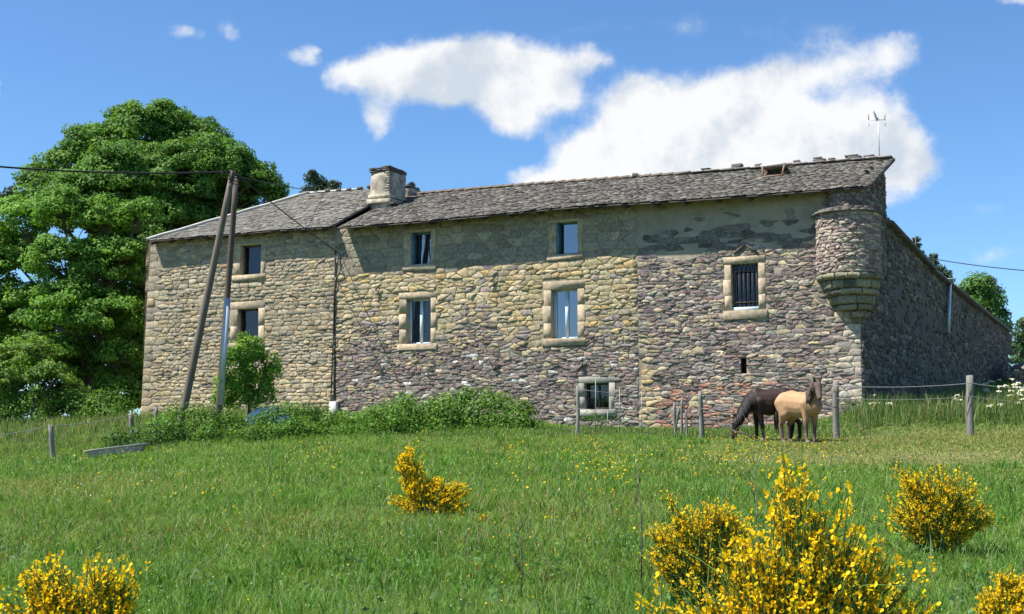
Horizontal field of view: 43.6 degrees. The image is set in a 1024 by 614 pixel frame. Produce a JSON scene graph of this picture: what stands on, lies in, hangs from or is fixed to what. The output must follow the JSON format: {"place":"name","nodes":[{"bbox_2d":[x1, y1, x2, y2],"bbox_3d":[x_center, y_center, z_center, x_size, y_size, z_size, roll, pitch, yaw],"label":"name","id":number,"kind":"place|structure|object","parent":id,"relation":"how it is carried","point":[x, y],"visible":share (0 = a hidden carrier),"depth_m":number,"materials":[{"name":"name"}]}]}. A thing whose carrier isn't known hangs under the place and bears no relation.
{"place":"outdoors","nodes":[
{"label":"outdoors","id":0,"kind":"place"},
{"bbox_2d":[0,377,1023,613],"bbox_3d":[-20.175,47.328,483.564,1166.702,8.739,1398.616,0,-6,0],"label":"meadow","id":1,"kind":"structure","parent":0,"point":[914,432],"depth_m":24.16,"materials":[{"name":"plant"}]},
{"bbox_2d":[0,185,20,419],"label":"pine tree","id":2,"kind":"object","parent":1,"relation":"on","point":[9,191],"visible":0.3,"depth_m":75.35,"materials":[{"name":"green plant"}]},
{"bbox_2d":[0,335,95,419],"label":"elder shrub","id":3,"kind":"object","parent":1,"relation":"on","point":[9,369],"visible":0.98,"depth_m":44.77,"materials":[{"name":"green plant"}]},
{"bbox_2d":[48,425,55,457],"bbox_3d":[-11.928,3.707,33.296,0.305,1.294,0.110,0,-6,0],"label":"fence post","id":4,"kind":"object","parent":1,"relation":"on","point":[51,439],"visible":0.64,"depth_m":33.28,"materials":[{"name":"grey wood"}]},
{"bbox_2d":[0,415,130,435],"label":"fence wire","id":5,"kind":"object","parent":4,"relation":"attached to","point":[64,425],"visible":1,"depth_m":33.74,"materials":[{"name":"grey metal"}]},
{"bbox_2d":[0,382,140,424],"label":"weed clump","id":6,"kind":"object","parent":1,"relation":"on","point":[98,406],"visible":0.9,"depth_m":44.15,"materials":[{"name":"green plant"}]},
{"bbox_2d":[0,544,150,613],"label":"broom bush","id":7,"kind":"object","parent":1,"relation":"on","point":[43,595],"visible":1,"depth_m":5.85,"materials":[{"name":"yellow plant"}]},
{"bbox_2d":[18,336,139,415],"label":"hedge","id":8,"kind":"object","parent":1,"relation":"on","point":[58,384],"visible":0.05,"depth_m":53.23,"materials":[{"name":"green plant"}]},
{"bbox_2d":[0,184,169,420],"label":"chestnut tree","id":9,"kind":"object","parent":1,"relation":"on","point":[88,358],"visible":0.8,"depth_m":48.98,"materials":[{"name":"green plant"}]},
{"bbox_2d":[84,443,149,456],"bbox_3d":[-10.218,3.936,33.072,1.628,0.838,0.718,2,-6,-15],"label":"bathtub","id":10,"kind":"object","parent":1,"relation":"on","point":[123,448],"visible":0.51,"depth_m":32.79,"materials":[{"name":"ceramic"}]},
{"bbox_2d":[129,413,134,437],"bbox_3d":[-10.789,3.579,36.322,0.199,1.116,0.167,0,-6,0],"label":"fence post","id":11,"kind":"object","parent":1,"relation":"on","point":[131,422],"visible":0.47,"depth_m":36.30,"materials":[{"name":"grey wood"}]},
{"bbox_2d":[99,424,190,448],"bbox_3d":[-9.871,3.615,34.503,2.570,1.046,1.848,0,-6,0],"label":"weed clump","id":12,"kind":"object","parent":1,"relation":"on","point":[115,440],"visible":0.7,"depth_m":34.57,"materials":[{"name":"green plant"}]},
{"bbox_2d":[0,97,292,379],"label":"chestnut tree","id":13,"kind":"object","parent":1,"relation":"on","point":[175,139],"visible":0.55,"depth_m":54.85,"materials":[{"name":"green plant"}]},
{"bbox_2d":[154,407,157,423],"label":"fence post","id":14,"kind":"object","parent":1,"relation":"on","point":[156,412],"visible":0.37,"depth_m":39.83,"materials":[{"name":"grey wood"}]},
{"bbox_2d":[175,170,240,432],"bbox_3d":[-9.028,0.049,37.822,1.777,8.234,0.593,0,-6,0],"label":"utility pole","id":15,"kind":"object","parent":1,"relation":"on","point":[188,386],"visible":0.89,"depth_m":37.65,"materials":[{"name":"brown wood"}]},
{"bbox_2d":[0,166,229,173],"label":"overhead cable","id":16,"kind":"object","parent":15,"relation":"attached to","point":[113,172],"visible":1,"depth_m":36.07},
{"bbox_2d":[236,174,338,253],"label":"overhead cable","id":17,"kind":"object","parent":15,"relation":"attached to","point":[286,214],"visible":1,"depth_m":40.32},
{"bbox_2d":[214,176,238,426],"bbox_3d":[-8.512,0.036,38.008,0.611,7.998,0.390,0,-6,0],"label":"utility pole","id":18,"kind":"object","parent":1,"relation":"on","point":[220,394],"visible":0.88,"depth_m":37.89,"materials":[{"name":"grey wood"}]},
{"bbox_2d":[239,177,323,192],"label":"overhead cable","id":19,"kind":"object","parent":18,"relation":"attached to","point":[281,185],"visible":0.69,"depth_m":42.81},
{"bbox_2d":[210,330,283,414],"bbox_3d":[-7.962,2.238,38.448,2.125,3.128,1.743,4,-7,-32],"label":"young plum tree","id":20,"kind":"object","parent":1,"relation":"on","point":[243,390],"visible":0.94,"depth_m":38.27,"materials":[{"name":"green plant"}]},
{"bbox_2d":[244,406,293,425],"bbox_3d":[-7.234,3.329,38.462,1.714,0.699,1.119,0,-6,0],"label":"car","id":21,"kind":"object","parent":1,"relation":"on","point":[257,411],"visible":0.28,"depth_m":38.09,"materials":[{"name":"blue metal"}]},
{"bbox_2d":[138,400,421,446],"bbox_3d":[-6.356,3.277,35.105,7.806,1.568,2.060,0,-6,0],"label":"hedge","id":22,"kind":"object","parent":1,"relation":"on","point":[296,423],"visible":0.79,"depth_m":34.93,"materials":[{"name":"green plant"}]},
{"bbox_2d":[298,169,341,193],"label":"pine tree","id":23,"kind":"object","parent":1,"relation":"on","point":[317,182],"visible":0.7,"depth_m":86.14,"materials":[{"name":"green plant"}]},
{"bbox_2d":[355,391,463,436],"bbox_3d":[-2.811,2.970,34.741,2.982,1.370,1.820,2,-6,-17],"label":"bramble","id":24,"kind":"object","parent":1,"relation":"on","point":[393,416],"visible":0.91,"depth_m":34.51,"materials":[{"name":"green plant"}]},
{"bbox_2d":[406,181,420,191],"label":"pine tree","id":25,"kind":"object","parent":1,"relation":"on","point":[412,183],"visible":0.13,"depth_m":86.27,"materials":[{"name":"green plant"}]},
{"bbox_2d":[386,445,471,518],"bbox_3d":[-0.915,1.956,14.088,0.961,0.920,0.352,0,-6,0],"label":"broom bush","id":26,"kind":"object","parent":1,"relation":"on","point":[420,492],"visible":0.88,"depth_m":14.03,"materials":[{"name":"yellow plant"}]},
{"bbox_2d":[430,385,545,429],"bbox_3d":[-0.699,2.846,35.162,3.286,1.439,1.968,0,-6,0],"label":"bramble","id":27,"kind":"object","parent":1,"relation":"on","point":[462,402],"visible":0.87,"depth_m":35.02,"materials":[{"name":"green plant"}]},
{"bbox_2d":[3,427,1003,607],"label":"buttercups","id":28,"kind":"object","parent":1,"relation":"on","point":[577,465],"visible":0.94,"depth_m":20.49,"materials":[{"name":"yellow plant"}]},
{"bbox_2d":[0,519,1023,613],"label":"broadleaf weeds","id":29,"kind":"object","parent":1,"relation":"on","point":[492,590],"visible":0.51,"depth_m":9.46,"materials":[{"name":"green plant"}]},
{"bbox_2d":[4,430,1022,611],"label":"white flowers","id":30,"kind":"object","parent":1,"relation":"on","point":[440,531],"visible":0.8,"depth_m":15.33,"materials":[{"name":"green plant"}]},
{"bbox_2d":[508,513,529,595],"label":"dead stalk","id":31,"kind":"object","parent":1,"relation":"on","point":[520,552],"visible":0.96,"depth_m":9.36,"materials":[{"name":"brown plant"}]},
{"bbox_2d":[141,110,1012,428],"bbox_3d":[6.415,1.214,56.746,26.328,10.843,37.578,-3,-7,26],"label":"stone farmhouse","id":32,"kind":"object","parent":1,"relation":"on","point":[725,290],"visible":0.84,"depth_m":39.87,"materials":[{"name":"grey stone"}]},
{"bbox_2d":[228,300,264,349],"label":"window","id":33,"kind":"structure","parent":32,"relation":"in","point":[248,315],"depth_m":44.60,"materials":[{"name":"stone"}]},
{"bbox_2d":[232,241,265,281],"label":"window","id":34,"kind":"structure","parent":32,"relation":"in","point":[249,258],"depth_m":44.80,"materials":[{"name":"stone"}]},
{"bbox_2d":[397,291,436,350],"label":"window","id":35,"kind":"structure","parent":32,"relation":"in","point":[417,325],"depth_m":41.53,"materials":[{"name":"stone"}]},
{"bbox_2d":[402,228,435,271],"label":"window","id":36,"kind":"structure","parent":32,"relation":"in","point":[419,245],"depth_m":41.75,"materials":[{"name":"stone"}]},
{"bbox_2d":[542,280,585,345],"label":"window","id":37,"kind":"structure","parent":32,"relation":"in","point":[563,310],"depth_m":39.30,"materials":[{"name":"stone"}]},
{"bbox_2d":[547,217,582,260],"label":"window","id":38,"kind":"structure","parent":32,"relation":"in","point":[564,235],"depth_m":39.48,"materials":[{"name":"stone"}]},
{"bbox_2d":[578,376,615,416],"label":"window","id":39,"kind":"structure","parent":32,"relation":"in","point":[604,400],"depth_m":38.55,"materials":[{"name":"grey stone"}]},
{"bbox_2d":[723,255,767,319],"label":"window","id":40,"kind":"structure","parent":32,"relation":"in","point":[744,282],"depth_m":36.82,"materials":[{"name":"stone"}]},
{"bbox_2d":[760,162,788,177],"bbox_3d":[8.064,-4.118,39.152,0.780,0.438,0.862,-3,-7,26],"label":"roof window","id":41,"kind":"structure","parent":32,"relation":"in","point":[776,167],"depth_m":39.03,"materials":[{"name":"paint"}]},
{"bbox_2d":[575,385,579,433],"bbox_3d":[1.700,2.806,33.189,0.126,1.588,0.133,0,-6,0],"label":"fence post","id":42,"kind":"object","parent":1,"relation":"on","point":[577,409],"visible":0.76,"depth_m":33.16,"materials":[{"name":"grey wood"}]},
{"bbox_2d":[595,378,595,433],"bbox_3d":[2.183,2.656,33.404,0.021,1.614,0.021,-6,-8,45],"label":"steel rod","id":43,"kind":"object","parent":1,"relation":"on","point":[595,405],"visible":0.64,"depth_m":33.41,"materials":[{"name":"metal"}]},
{"bbox_2d":[580,408,626,429],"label":"weed clump","id":44,"kind":"object","parent":1,"relation":"on","point":[597,418],"visible":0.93,"depth_m":35.35,"materials":[{"name":"green plant"}]},
{"bbox_2d":[619,387,619,432],"bbox_3d":[2.806,2.776,33.392,0.021,1.366,0.021,-6,-8,45],"label":"steel rod","id":45,"kind":"object","parent":1,"relation":"on","point":[619,410],"visible":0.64,"depth_m":33.39,"materials":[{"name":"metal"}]},
{"bbox_2d":[628,463,649,590],"bbox_3d":[0.932,1.640,9.381,0.185,1.013,0.012,0,-6,0],"label":"dead stalk","id":46,"kind":"object","parent":1,"relation":"on","point":[641,538],"visible":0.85,"depth_m":9.38,"materials":[{"name":"brown plant"}]},
{"bbox_2d":[641,391,641,433],"bbox_3d":[3.385,2.824,33.387,0.021,1.283,0.021,-6,-8,45],"label":"steel rod","id":47,"kind":"object","parent":1,"relation":"on","point":[641,412],"visible":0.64,"depth_m":33.39,"materials":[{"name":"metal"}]},
{"bbox_2d":[673,402,676,432],"bbox_3d":[4.274,3.061,33.463,0.121,1.145,0.065,0,-6,0],"label":"fence post","id":48,"kind":"object","parent":1,"relation":"on","point":[674,413],"visible":0.66,"depth_m":33.47,"materials":[{"name":"grey wood"}]},
{"bbox_2d":[673,407,679,432],"bbox_3d":[4.295,3.128,33.456,0.218,1.009,0.068,0,-6,0],"label":"fence post","id":49,"kind":"object","parent":1,"relation":"on","point":[677,414],"visible":0.65,"depth_m":33.46,"materials":[{"name":"grey wood"}]},
{"bbox_2d":[680,397,682,432],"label":"fence post","id":50,"kind":"object","parent":1,"relation":"on","point":[681,427],"visible":0.7,"depth_m":33.45,"materials":[{"name":"grey wood"}]},
{"bbox_2d":[684,409,687,433],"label":"fence post","id":51,"kind":"object","parent":1,"relation":"on","point":[686,421],"visible":0.64,"depth_m":33.45,"materials":[{"name":"grey wood"}]},
{"bbox_2d":[633,487,762,613],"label":"broom bush","id":52,"kind":"object","parent":1,"relation":"on","point":[677,564],"visible":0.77,"depth_m":8.43,"materials":[{"name":"yellow plant"}]},
{"bbox_2d":[698,391,704,437],"bbox_3d":[4.866,2.891,32.880,0.136,1.468,0.173,-5,-8,38],"label":"fence post","id":53,"kind":"object","parent":1,"relation":"on","point":[701,418],"visible":0.77,"depth_m":32.84,"materials":[{"name":"grey wood"}]},
{"bbox_2d":[578,389,835,395],"bbox_3d":[4.912,2.161,32.550,6.508,0.198,0.593,-2,-6,16],"label":"fence wire","id":54,"kind":"object","parent":53,"relation":"attached to","point":[688,395],"visible":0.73,"depth_m":32.88,"materials":[{"name":"grey metal"}]},
{"bbox_2d":[578,405,836,410],"bbox_3d":[4.912,2.584,32.506,6.508,0.108,0.593,-2,-6,16],"label":"fence wire","id":55,"kind":"object","parent":53,"relation":"attached to","point":[676,410],"visible":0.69,"depth_m":32.88,"materials":[{"name":"grey metal"}]},
{"bbox_2d":[718,422,757,440],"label":"fallen branch","id":56,"kind":"object","parent":1,"relation":"on","point":[737,431],"visible":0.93,"depth_m":30.91,"materials":[{"name":"wood"}]},
{"bbox_2d":[743,452,767,545],"bbox_3d":[1.658,1.562,8.685,0.167,1.144,0.012,0,-6,0],"label":"dead stalk","id":57,"kind":"object","parent":1,"relation":"on","point":[755,493],"visible":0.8,"depth_m":8.71,"materials":[{"name":"brown plant"}]},
{"bbox_2d":[731,387,811,440],"bbox_3d":[6.446,2.685,31.790,2.065,1.379,0.671,1,-6,-6],"label":"horse","id":58,"kind":"object","parent":1,"relation":"on","point":[758,403],"visible":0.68,"depth_m":31.59},
{"bbox_2d":[630,447,940,613],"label":"broom bush","id":59,"kind":"object","parent":1,"relation":"on","point":[801,582],"visible":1,"depth_m":4.89,"materials":[{"name":"yellow plant"}]},
{"bbox_2d":[774,376,822,442],"bbox_3d":[6.969,2.519,30.865,0.651,1.641,2.002,3,-7,-29],"label":"horse","id":60,"kind":"object","parent":1,"relation":"on","point":[791,406],"visible":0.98,"depth_m":30.63},
{"bbox_2d":[832,381,839,439],"bbox_3d":[7.952,2.667,31.392,0.185,1.703,0.137,0,-6,0],"label":"fence post","id":61,"kind":"object","parent":1,"relation":"on","point":[835,416],"visible":0.8,"depth_m":31.36,"materials":[{"name":"grey wood"}]},
{"bbox_2d":[912,236,926,255],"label":"pine tree","id":62,"kind":"object","parent":1,"relation":"on","point":[916,239],"visible":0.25,"depth_m":93.16,"materials":[{"name":"green plant"}]},
{"bbox_2d":[868,460,997,560],"bbox_3d":[3.581,1.755,10.861,1.142,0.909,0.387,0,-6,0],"label":"broom bush","id":63,"kind":"object","parent":1,"relation":"on","point":[947,520],"visible":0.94,"depth_m":10.82,"materials":[{"name":"yellow plant"}]},
{"bbox_2d":[928,252,954,282],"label":"pine tree","id":64,"kind":"object","parent":1,"relation":"on","point":[943,271],"visible":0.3,"depth_m":90.59,"materials":[{"name":"green plant"}]},
{"bbox_2d":[965,375,973,435],"bbox_3d":[11.229,2.542,31.407,0.217,1.763,0.164,-3,-7,29],"label":"fence post","id":65,"kind":"object","parent":1,"relation":"on","point":[969,421],"visible":0.81,"depth_m":31.37,"materials":[{"name":"grey wood"}]},
{"bbox_2d":[837,396,1015,401],"bbox_3d":[10.689,2.265,31.356,5.471,0.165,0.076,0,-6,-1],"label":"fence wire","id":66,"kind":"object","parent":65,"relation":"attached to","point":[921,399],"visible":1,"depth_m":31.34,"materials":[{"name":"grey metal"}]},
{"bbox_2d":[840,383,1023,388],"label":"fence wire","id":67,"kind":"object","parent":65,"relation":"attached to","point":[935,385],"visible":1,"depth_m":31.37,"materials":[{"name":"grey metal"}]},
{"bbox_2d":[956,270,1014,329],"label":"ash tree","id":68,"kind":"object","parent":1,"relation":"on","point":[976,288],"visible":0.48,"depth_m":80.20,"materials":[{"name":"green plant"}]},
{"bbox_2d":[972,565,1023,613],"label":"broom bush","id":69,"kind":"object","parent":1,"relation":"on","point":[1009,592],"visible":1,"depth_m":7.42,"materials":[{"name":"yellow plant"}]},
{"bbox_2d":[985,276,1017,341],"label":"pine tree","id":70,"kind":"object","parent":1,"relation":"on","point":[995,281],"visible":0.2,"depth_m":96.16,"materials":[{"name":"green plant"}]},
{"bbox_2d":[1008,317,1023,365],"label":"pine tree","id":71,"kind":"object","parent":1,"relation":"on","point":[1018,351],"visible":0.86,"depth_m":89.72,"materials":[{"name":"green plant"}]},
{"bbox_2d":[1011,363,1023,386],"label":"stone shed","id":72,"kind":"structure","parent":1,"relation":"on","point":[1017,372],"depth_m":57.92,"materials":[{"name":"stone"}]},
{"bbox_2d":[0,0,1023,417],"label":"sky","id":73,"kind":"structure","parent":0,"point":[447,94],"materials":[{"name":"blue"}]},
{"bbox_2d":[929,258,1023,270],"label":"overhead cable","id":74,"kind":"object","parent":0,"point":[976,265],"visible":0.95,"depth_m":74.69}
]}

